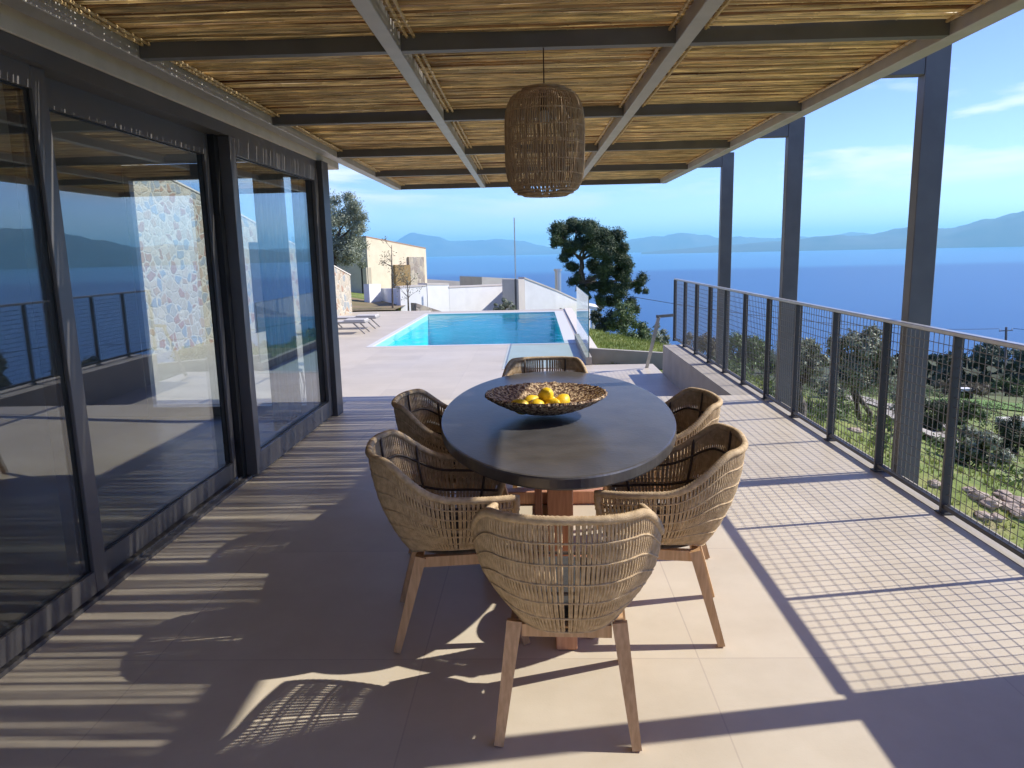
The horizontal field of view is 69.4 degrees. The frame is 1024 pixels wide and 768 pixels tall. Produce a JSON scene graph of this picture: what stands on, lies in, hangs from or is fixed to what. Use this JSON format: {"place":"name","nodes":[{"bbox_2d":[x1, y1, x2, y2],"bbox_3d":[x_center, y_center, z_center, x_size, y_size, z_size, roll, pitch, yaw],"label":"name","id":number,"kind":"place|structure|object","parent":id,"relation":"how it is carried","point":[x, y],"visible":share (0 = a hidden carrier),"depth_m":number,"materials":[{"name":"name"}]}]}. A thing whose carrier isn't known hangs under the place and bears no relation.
{"place":"outdoors","nodes":[
{"label":"outdoors","id":0,"kind":"place"},
{"bbox_2d":[299,368,304,400],"bbox_3d":[-3.368,0.025,11.188,0.470,0.473,0.469,-1,10,2],"label":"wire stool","id":1,"kind":"object","parent":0,"point":[303,380],"visible":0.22,"depth_m":11.19,"materials":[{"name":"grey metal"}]},
{"bbox_2d":[351,297,404,310],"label":"soil bank","id":2,"kind":"structure","parent":0,"point":[358,304],"depth_m":31.24,"materials":[{"name":"brown soil"}]},
{"bbox_2d":[152,309,680,404],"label":"pool deck","id":3,"kind":"structure","parent":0,"point":[188,375],"depth_m":14.16,"materials":[{"name":"tile"}]},
{"bbox_2d":[299,318,369,333],"bbox_3d":[-4.987,-1.630,20.904,1.850,0.418,0.640,-1,10,2],"label":"sun lounger","id":4,"kind":"object","parent":3,"relation":"on","point":[355,320],"visible":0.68,"depth_m":20.60,"materials":[{"name":"beige metal"}]},
{"bbox_2d":[337,314,379,328],"bbox_3d":[-4.944,-1.877,22.281,1.850,0.418,0.640,-1,10,2],"label":"sun lounger","id":5,"kind":"object","parent":3,"relation":"on","point":[372,316],"visible":0.65,"depth_m":21.98,"materials":[{"name":"beige metal"}]},
{"bbox_2d":[367,311,575,346],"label":"swimming pool","id":6,"kind":"structure","parent":3,"relation":"in","point":[490,328],"depth_m":26.81,"materials":[{"name":"blue liquid"}]},
{"bbox_2d":[502,344,581,369],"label":"shower floor","id":7,"kind":"structure","parent":3,"relation":"on","point":[519,351],"depth_m":16.07,"materials":[{"name":"grey concrete"}]},
{"bbox_2d":[575,286,591,364],"bbox_3d":[1.516,-1.367,16.010,0.115,1.306,4.120,-1,10,2],"label":"glass fence","id":8,"kind":"object","parent":3,"relation":"on","point":[582,338],"visible":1,"depth_m":15.39,"materials":[{"name":"teal"}]},
{"bbox_2d":[645,314,673,367],"bbox_3d":[2.701,-0.773,13.437,0.399,1.002,0.414,-5,11,-20],"label":"handrail","id":9,"kind":"object","parent":3,"relation":"on","point":[658,317],"visible":1,"depth_m":13.30,"materials":[{"name":"grey metal"}]},
{"bbox_2d":[394,233,560,256],"bbox_3d":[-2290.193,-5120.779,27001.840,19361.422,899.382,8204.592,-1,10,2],"label":"hills","id":10,"kind":"structure","parent":0,"point":[435,246],"depth_m":26078.43,"materials":[{"name":"blue"}]},
{"bbox_2d":[0,395,1023,767],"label":"terrace floor","id":11,"kind":"structure","parent":0,"point":[868,617],"depth_m":3.11,"materials":[{"name":"tile"}]},
{"bbox_2d":[0,2,344,678],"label":"villa","id":12,"kind":"object","parent":11,"relation":"on","point":[113,474],"visible":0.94,"depth_m":5.42,"materials":[{"name":"metal"}]},
{"bbox_2d":[0,54,108,667],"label":"sliding door","id":13,"kind":"structure","parent":12,"relation":"in","point":[25,630],"depth_m":3.42,"materials":[{"name":"metal"}]},
{"bbox_2d":[2,77,237,580],"bbox_3d":[-2.156,-0.353,4.421,0.060,2.470,1.970,-1,10,2],"label":"sliding door","id":14,"kind":"structure","parent":12,"relation":"in","point":[65,100],"depth_m":3.91,"materials":[{"name":"metal"}]},
{"bbox_2d":[122,162,313,416],"bbox_3d":[-3.018,-0.951,7.710,1.790,2.597,0.080,-1,10,2],"label":"end window","id":15,"kind":"structure","parent":12,"relation":"in","point":[163,172],"depth_m":7.65,"materials":[{"name":"grey paint"}]},
{"bbox_2d":[217,135,332,474],"bbox_3d":[-1.976,-0.715,6.474,0.085,2.485,2.130,-1,10,2],"label":"sliding door","id":16,"kind":"structure","parent":12,"relation":"in","point":[259,456],"depth_m":5.64,"materials":[{"name":"metal"}]},
{"bbox_2d":[251,163,301,430],"bbox_3d":[-2.269,-0.849,7.161,0.079,2.500,0.750,-1,10,2],"label":"curtain","id":17,"kind":"object","parent":12,"relation":"hanging from","point":[273,241],"visible":0.9,"depth_m":7.10,"materials":[{"name":"white fabric"}]},
{"bbox_2d":[365,429,529,653],"bbox_3d":[-0.286,0.664,3.295,0.671,0.858,0.676,-2,10,-5],"label":"dining chair","id":18,"kind":"object","parent":11,"relation":"on","point":[421,515],"visible":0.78,"depth_m":3.09,"materials":[{"name":"beige wicker"}]},
{"bbox_2d":[391,389,510,553],"bbox_3d":[-0.331,0.489,4.287,0.671,0.858,0.676,-1,10,4],"label":"dining chair","id":19,"kind":"object","parent":11,"relation":"on","point":[418,420],"visible":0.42,"depth_m":4.11,"materials":[{"name":"beige wicker"}]},
{"bbox_2d":[502,356,587,487],"bbox_3d":[0.253,0.264,5.473,0.676,0.858,0.671,-1,10,2],"label":"dining chair","id":20,"kind":"object","parent":11,"relation":"on","point":[564,363],"visible":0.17,"depth_m":5.69,"materials":[{"name":"beige wicker"}]},
{"bbox_2d":[441,371,676,649],"bbox_3d":[0.263,0.511,4.342,1.290,0.760,2.690,-1,10,2],"label":"dining table","id":21,"kind":"object","parent":11,"relation":"on","point":[620,432],"visible":0.76,"depth_m":3.67,"materials":[{"name":"stone"}]},
{"bbox_2d":[485,381,607,415],"bbox_3d":[0.187,0.102,4.077,0.677,0.122,0.658,-1,10,2],"label":"fruit bowl","id":22,"kind":"object","parent":21,"relation":"on","point":[582,396],"visible":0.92,"depth_m":4.16,"materials":[{"name":"brown wicker"}]},
{"bbox_2d":[511,399,528,414],"bbox_3d":[0.051,0.124,4.025,0.092,0.090,0.094,7,13,38],"label":"lemon","id":23,"kind":"object","parent":22,"relation":"in","point":[520,401],"visible":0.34,"depth_m":4.00,"materials":[{"name":"yellow food"}]},
{"bbox_2d":[524,395,537,403],"bbox_3d":[0.098,0.106,4.127,0.094,0.089,0.092,2,11,16],"label":"lemon","id":24,"kind":"object","parent":22,"relation":"in","point":[529,398],"visible":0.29,"depth_m":4.10,"materials":[{"name":"yellow food"}]},
{"bbox_2d":[530,398,543,415],"bbox_3d":[0.135,0.125,4.007,0.094,0.090,0.092,-7,12,-29],"label":"lemon","id":25,"kind":"object","parent":22,"relation":"in","point":[537,401],"visible":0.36,"depth_m":3.99,"materials":[{"name":"yellow food"}]},
{"bbox_2d":[545,398,559,403],"bbox_3d":[0.220,0.119,4.029,0.092,0.090,0.094,0,10,8],"label":"lemon","id":26,"kind":"object","parent":22,"relation":"in","point":[553,400],"visible":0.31,"depth_m":3.99,"materials":[{"name":"yellow food"}]},
{"bbox_2d":[538,387,553,402],"bbox_3d":[0.185,0.061,4.056,0.094,0.089,0.093,5,12,30],"label":"lemon","id":27,"kind":"object","parent":26,"relation":"on","point":[545,394],"visible":0.88,"depth_m":4.02,"materials":[{"name":"yellow food"}]},
{"bbox_2d":[556,394,569,402],"bbox_3d":[0.278,0.100,4.105,0.093,0.089,0.093,-2,10,-4],"label":"lemon","id":28,"kind":"object","parent":22,"relation":"in","point":[563,398],"visible":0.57,"depth_m":4.08,"materials":[{"name":"yellow food"}]},
{"bbox_2d":[470,502,664,751],"bbox_3d":[0.197,0.769,2.646,0.676,0.858,0.671,0,10,5],"label":"dining chair","id":29,"kind":"object","parent":11,"relation":"on","point":[595,591],"visible":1,"depth_m":2.37,"materials":[{"name":"beige wicker"}]},
{"bbox_2d":[592,387,722,558],"bbox_3d":[0.812,0.487,4.149,0.671,0.858,0.676,-1,10,0],"label":"dining chair","id":30,"kind":"object","parent":11,"relation":"on","point":[692,420],"visible":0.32,"depth_m":4.23,"materials":[{"name":"beige wicker"}]},
{"bbox_2d":[590,423,748,647],"bbox_3d":[0.685,0.641,3.300,0.671,0.858,0.676,0,10,10],"label":"dining chair","id":31,"kind":"object","parent":11,"relation":"on","point":[691,511],"visible":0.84,"depth_m":3.08,"materials":[{"name":"beige wicker"}]},
{"bbox_2d":[564,308,596,347],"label":"path","id":32,"kind":"structure","parent":0,"point":[571,314],"depth_m":22.76,"materials":[{"name":"white concrete"}]},
{"bbox_2d":[152,9,1023,247],"label":"sky","id":33,"kind":"structure","parent":0,"point":[857,161],"materials":[{"name":"blue"}]},
{"bbox_2d":[496,232,870,255],"bbox_3d":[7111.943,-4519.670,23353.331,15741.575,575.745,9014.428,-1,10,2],"label":"hills","id":34,"kind":"structure","parent":0,"point":[668,242],"depth_m":22373.52,"materials":[{"name":"blue"}]},
{"bbox_2d":[351,292,1023,548],"bbox_3d":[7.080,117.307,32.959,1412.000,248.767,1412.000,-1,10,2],"label":"terrain","id":35,"kind":"structure","parent":0,"point":[938,456],"depth_m":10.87,"materials":[{"name":"green plant"}]},
{"bbox_2d":[122,165,351,354],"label":"stone wall","id":36,"kind":"structure","parent":35,"relation":"on","point":[172,246],"depth_m":18.11,"materials":[{"name":"grey"}]},
{"bbox_2d":[248,242,265,332],"bbox_3d":[-7.417,-2.859,21.835,0.100,2.600,1.113,1,10,11],"label":"dark door","id":37,"kind":"structure","parent":36,"relation":"in","point":[253,246],"depth_m":21.53,"materials":[{"name":"grey"}]},
{"bbox_2d":[292,191,370,269],"bbox_3d":[-8.738,-6.705,35.537,4.152,5.340,3.794,-6,11,-24],"label":"olive tree","id":38,"kind":"object","parent":35,"relation":"on","point":[352,244],"visible":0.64,"depth_m":35.09,"materials":[{"name":"green plant"}]},
{"bbox_2d":[337,236,426,293],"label":"cream house","id":39,"kind":"structure","parent":35,"relation":"on","point":[374,272],"depth_m":41.42,"materials":[{"name":"beige paint"}]},
{"bbox_2d":[361,268,363,293],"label":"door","id":40,"kind":"structure","parent":39,"relation":"in","point":[361,268],"depth_m":40.03,"materials":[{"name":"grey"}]},
{"bbox_2d":[378,236,407,310],"bbox_3d":[-4.749,-4.256,29.515,1.202,3.269,0.888,-1,10,2],"label":"young tree","id":41,"kind":"object","parent":35,"relation":"on","point":[392,275],"visible":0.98,"depth_m":29.48,"materials":[{"name":"brown plant"}]},
{"bbox_2d":[393,269,422,310],"bbox_3d":[-4.219,-3.573,29.338,1.272,2.028,0.878,-1,10,2],"label":"young tree","id":42,"kind":"object","parent":35,"relation":"on","point":[408,292],"visible":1,"depth_m":29.36,"materials":[{"name":"brown plant"}]},
{"bbox_2d":[411,303,438,311],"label":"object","id":43,"kind":"structure","parent":35,"relation":"on","point":[416,307],"depth_m":29.75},
{"bbox_2d":[363,269,598,328],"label":"white house","id":44,"kind":"structure","parent":35,"relation":"on","point":[467,293],"depth_m":33.51,"materials":[{"name":"white paint"}]},
{"bbox_2d":[493,297,516,309],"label":"shrub","id":45,"kind":"object","parent":35,"relation":"on","point":[505,305],"visible":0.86,"depth_m":28.82,"materials":[{"name":"green plant"}]},
{"bbox_2d":[0,0,1023,483],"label":"pergola","id":46,"kind":"object","parent":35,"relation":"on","point":[404,94],"visible":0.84,"depth_m":4.52,"materials":[{"name":"grey paint"}]},
{"bbox_2d":[504,48,584,197],"bbox_3d":[0.163,-1.310,3.724,0.406,0.720,0.406,-1,10,2],"label":"pendant lamp","id":47,"kind":"object","parent":46,"relation":"hanging from","point":[560,96],"visible":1,"depth_m":3.62,"materials":[{"name":"wicker"}]},
{"bbox_2d":[514,218,516,309],"bbox_3d":[0.151,-4.752,32.177,0.102,4.845,0.102,-5,11,-20],"label":"flagpole","id":48,"kind":"object","parent":35,"relation":"on","point":[515,283],"visible":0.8,"depth_m":32.17,"materials":[{"name":"grey metal"}]},
{"bbox_2d":[546,216,649,314],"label":"pine tree","id":49,"kind":"object","parent":35,"relation":"on","point":[609,248],"visible":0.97,"depth_m":51.55,"materials":[{"name":"green plant"}]},
{"bbox_2d":[589,305,614,331],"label":"shrub","id":50,"kind":"object","parent":35,"relation":"on","point":[596,318],"visible":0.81,"depth_m":29.66,"materials":[{"name":"green plant"}]},
{"bbox_2d":[601,300,639,332],"bbox_3d":[4.492,-1.135,30.206,1.414,4.603,1.956,6,12,36],"label":"shrub","id":51,"kind":"object","parent":35,"relation":"on","point":[622,313],"visible":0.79,"depth_m":29.59,"materials":[{"name":"green plant"}]},
{"bbox_2d":[589,348,662,368],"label":"wall","id":52,"kind":"structure","parent":35,"relation":"on","point":[607,356],"depth_m":14.67,"materials":[{"name":"grey concrete"}]},
{"bbox_2d":[614,320,656,341],"bbox_3d":[4.378,-0.735,26.083,1.410,3.037,1.532,-4,10,-15],"label":"shrub","id":53,"kind":"object","parent":35,"relation":"on","point":[642,332],"visible":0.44,"depth_m":25.84,"materials":[{"name":"green plant"}]},
{"bbox_2d":[646,323,671,344],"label":"shrub","id":54,"kind":"object","parent":35,"relation":"on","point":[662,339],"visible":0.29,"depth_m":26.87,"materials":[{"name":"green plant"}]},
{"bbox_2d":[679,332,715,353],"bbox_3d":[6.753,-0.237,26.181,1.524,3.309,1.422,-3,10,-8],"label":"shrub","id":55,"kind":"object","parent":35,"relation":"on","point":[705,345],"visible":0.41,"depth_m":25.66,"materials":[{"name":"green plant"}]},
{"bbox_2d":[728,332,773,375],"bbox_3d":[7.557,-0.118,24.111,1.782,3.292,1.505,3,11,21],"label":"shrub","id":56,"kind":"object","parent":35,"relation":"on","point":[748,353],"visible":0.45,"depth_m":23.77,"materials":[{"name":"green plant"}]},
{"bbox_2d":[757,349,775,372],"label":"shrub","id":57,"kind":"object","parent":35,"relation":"on","point":[773,371],"visible":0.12,"depth_m":90.67,"materials":[{"name":"green plant"}]},
{"bbox_2d":[771,342,776,362],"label":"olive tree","id":58,"kind":"object","parent":35,"relation":"on","point":[772,354],"visible":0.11,"depth_m":68.62,"materials":[{"name":"green plant"}]},
{"bbox_2d":[773,337,829,415],"bbox_3d":[4.133,0.002,10.535,0.773,1.531,0.811,-1,10,2],"label":"olive tree","id":59,"kind":"object","parent":35,"relation":"on","point":[803,373],"visible":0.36,"depth_m":10.27,"materials":[{"name":"green plant"}]},
{"bbox_2d":[818,376,850,397],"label":"shrub","id":60,"kind":"object","parent":35,"relation":"on","point":[826,384],"visible":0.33,"depth_m":43.64,"materials":[{"name":"green plant"}]},
{"bbox_2d":[663,344,1023,567],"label":"terrace kerb","id":61,"kind":"structure","parent":35,"relation":"on","point":[684,367],"depth_m":9.14,"materials":[{"name":"beige concrete"}]},
{"bbox_2d":[672,278,1023,558],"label":"railing","id":62,"kind":"object","parent":61,"relation":"on","point":[943,502],"visible":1,"depth_m":5.59,"materials":[{"name":"grey metal"}]},
{"bbox_2d":[846,427,862,433],"bbox_3d":[5.157,0.708,11.157,0.228,0.118,0.164,-1,10,2],"label":"rock","id":63,"kind":"object","parent":35,"relation":"on","point":[856,430],"visible":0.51,"depth_m":11.10,"materials":[{"name":"grey stone"}]},
{"bbox_2d":[823,323,897,424],"bbox_3d":[5.883,-0.068,12.403,1.234,1.923,1.043,-5,11,-18],"label":"olive tree","id":64,"kind":"object","parent":35,"relation":"on","point":[853,335],"visible":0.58,"depth_m":12.12,"materials":[{"name":"green plant"}]},
{"bbox_2d":[702,350,1023,486],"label":"scrub","id":65,"kind":"object","parent":35,"relation":"on","point":[985,466],"visible":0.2,"depth_m":11.99,"materials":[{"name":"green plant"}]},
{"bbox_2d":[729,351,1023,394],"bbox_3d":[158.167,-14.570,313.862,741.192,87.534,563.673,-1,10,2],"label":"woodland","id":66,"kind":"object","parent":35,"relation":"on","point":[1008,366],"visible":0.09,"depth_m":70.81,"materials":[{"name":"green plant"}]},
{"bbox_2d":[887,383,931,419],"bbox_3d":[15.014,0.633,28.030,1.527,1.911,1.654,-1,10,2],"label":"shrub","id":67,"kind":"object","parent":35,"relation":"on","point":[893,405],"visible":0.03,"depth_m":28.09,"materials":[{"name":"green plant"}]},
{"bbox_2d":[928,479,940,487],"bbox_3d":[5.131,1.211,8.997,0.191,0.102,0.160,-1,10,2],"label":"rock","id":68,"kind":"object","parent":35,"relation":"on","point":[935,481],"visible":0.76,"depth_m":8.95,"materials":[{"name":"grey stone"}]},
{"bbox_2d":[923,395,947,431],"bbox_3d":[13.778,1.031,24.219,1.221,1.430,1.355,-1,10,2],"label":"shrub","id":69,"kind":"object","parent":35,"relation":"on","point":[936,404],"visible":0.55,"depth_m":24.03,"materials":[{"name":"green plant"}]},
{"bbox_2d":[927,352,951,366],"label":"shrub","id":70,"kind":"object","parent":35,"relation":"on","point":[945,358],"visible":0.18,"depth_m":113.80,"materials":[{"name":"green plant"}]},
{"bbox_2d":[932,378,991,396],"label":"shrub","id":71,"kind":"object","parent":35,"relation":"on","point":[979,389],"visible":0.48,"depth_m":54.91,"materials":[{"name":"green plant"}]},
{"bbox_2d":[960,387,972,398],"bbox_3d":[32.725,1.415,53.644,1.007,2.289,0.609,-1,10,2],"label":"house","id":72,"kind":"structure","parent":35,"relation":"on","point":[968,393],"depth_m":53.30,"materials":[{"name":"grey paint"}]},
{"bbox_2d":[961,391,972,398],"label":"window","id":73,"kind":"structure","parent":72,"relation":"in","point":[966,395],"depth_m":53.31,"materials":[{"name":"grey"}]},
{"bbox_2d":[962,486,976,492],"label":"rock","id":74,"kind":"object","parent":35,"relation":"on","point":[964,488],"visible":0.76,"depth_m":9.00,"materials":[{"name":"grey stone"}]},
{"bbox_2d":[958,398,990,425],"bbox_3d":[17.339,1.152,28.392,1.614,1.192,1.392,-5,11,-18],"label":"shrub","id":75,"kind":"object","parent":35,"relation":"on","point":[970,417],"visible":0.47,"depth_m":28.25,"materials":[{"name":"green plant"}]},
{"bbox_2d":[968,490,989,499],"bbox_3d":[5.640,1.345,8.971,0.221,0.134,0.238,-9,12,-36],"label":"rock","id":76,"kind":"object","parent":35,"relation":"on","point":[976,495],"visible":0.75,"depth_m":8.90,"materials":[{"name":"grey stone"}]},
{"bbox_2d":[974,510,993,520],"bbox_3d":[5.520,1.546,8.686,0.223,0.118,0.182,-1,10,2],"label":"rock","id":77,"kind":"object","parent":35,"relation":"on","point":[987,514],"visible":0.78,"depth_m":8.63,"materials":[{"name":"grey stone"}]},
{"bbox_2d":[955,424,1016,470],"bbox_3d":[7.024,1.040,11.214,0.901,0.844,0.855,-1,10,2],"label":"shrub","id":78,"kind":"object","parent":35,"relation":"on","point":[968,440],"visible":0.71,"depth_m":10.98,"materials":[{"name":"green plant"}]},
{"bbox_2d":[978,496,1002,509],"bbox_3d":[5.732,1.430,8.899,0.311,0.158,0.237,3,11,25],"label":"rock","id":79,"kind":"object","parent":35,"relation":"on","point":[989,502],"visible":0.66,"depth_m":8.82,"materials":[{"name":"grey stone"}]},
{"bbox_2d":[966,342,1015,363],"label":"shrub","id":80,"kind":"object","parent":35,"relation":"on","point":[989,350],"visible":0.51,"depth_m":270.20,"materials":[{"name":"green plant"}]},
{"bbox_2d":[991,512,1005,521],"bbox_3d":[5.709,1.569,8.713,0.186,0.100,0.130,-1,10,2],"label":"rock","id":81,"kind":"object","parent":35,"relation":"on","point":[1000,517],"visible":0.67,"depth_m":8.67,"materials":[{"name":"grey stone"}]},
{"bbox_2d":[993,489,1011,497],"bbox_3d":[6.010,1.357,9.089,0.256,0.118,0.202,-1,10,2],"label":"rock","id":82,"kind":"object","parent":35,"relation":"on","point":[995,493],"visible":0.64,"depth_m":9.04,"materials":[{"name":"grey stone"}]},
{"bbox_2d":[988,376,1023,396],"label":"shrub","id":83,"kind":"object","parent":35,"relation":"on","point":[1013,390],"visible":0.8,"depth_m":65.94,"materials":[{"name":"green plant"}]},
{"bbox_2d":[999,327,1012,364],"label":"utility pole","id":84,"kind":"object","parent":35,"relation":"on","point":[1005,330],"visible":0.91,"depth_m":104.47,"materials":[{"name":"grey"}]},
{"bbox_2d":[630,296,998,328],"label":"cable","id":85,"kind":"object","parent":84,"relation":"attached to","point":[748,314],"visible":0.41,"depth_m":81.75,"materials":[{"name":"grey metal"}]},
{"bbox_2d":[990,414,1023,455],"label":"shrub","id":86,"kind":"object","parent":35,"relation":"on","point":[1017,425],"visible":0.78,"depth_m":19.09,"materials":[{"name":"green plant"}]},
{"bbox_2d":[999,501,1018,510],"bbox_3d":[5.958,1.482,8.913,0.255,0.129,0.194,-1,10,2],"label":"rock","id":87,"kind":"object","parent":35,"relation":"on","point":[1009,505],"visible":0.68,"depth_m":8.86,"materials":[{"name":"grey stone"}]},
{"bbox_2d":[995,416,1023,433],"bbox_3d":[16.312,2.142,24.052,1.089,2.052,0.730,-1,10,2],"label":"house","id":88,"kind":"structure","parent":35,"relation":"on","point":[1001,419],"depth_m":23.99,"materials":[{"name":"grey paint"}]},
{"bbox_2d":[1000,495,1023,507],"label":"rock","id":89,"kind":"object","parent":35,"relation":"on","point":[1009,499],"visible":0.43,"depth_m":8.94,"materials":[{"name":"grey stone"}]},
{"bbox_2d":[1008,349,1023,367],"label":"shrub","id":90,"kind":"object","parent":35,"relation":"on","point":[1017,353],"visible":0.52,"depth_m":282.83,"materials":[{"name":"green plant"}]},
{"bbox_2d":[1008,508,1023,520],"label":"rock","id":91,"kind":"object","parent":35,"relation":"on","point":[1015,515],"visible":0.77,"depth_m":8.78,"materials":[{"name":"grey stone"}]},
{"bbox_2d":[426,247,1023,365],"bbox_3d":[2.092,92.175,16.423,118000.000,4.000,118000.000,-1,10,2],"label":"sea","id":92,"kind":"structure","parent":0,"point":[978,290],"depth_m":1835.76,"materials":[{"name":"liquid"}]},
{"bbox_2d":[641,211,1023,253],"bbox_3d":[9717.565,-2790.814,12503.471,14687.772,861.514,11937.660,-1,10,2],"label":"hills","id":93,"kind":"structure","parent":0,"point":[1007,230],"depth_m":13013.15,"materials":[{"name":"blue"}]},
{"bbox_2d":[807,387,958,447],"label":"path","id":94,"kind":"structure","parent":0,"point":[923,430],"depth_m":30.38,"materials":[{"name":"grey stone"}]},
{"bbox_2d":[930,398,1023,410],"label":"meadow","id":95,"kind":"structure","parent":0,"point":[1005,406],"depth_m":44.38,"materials":[{"name":"green plant"}]}
]}

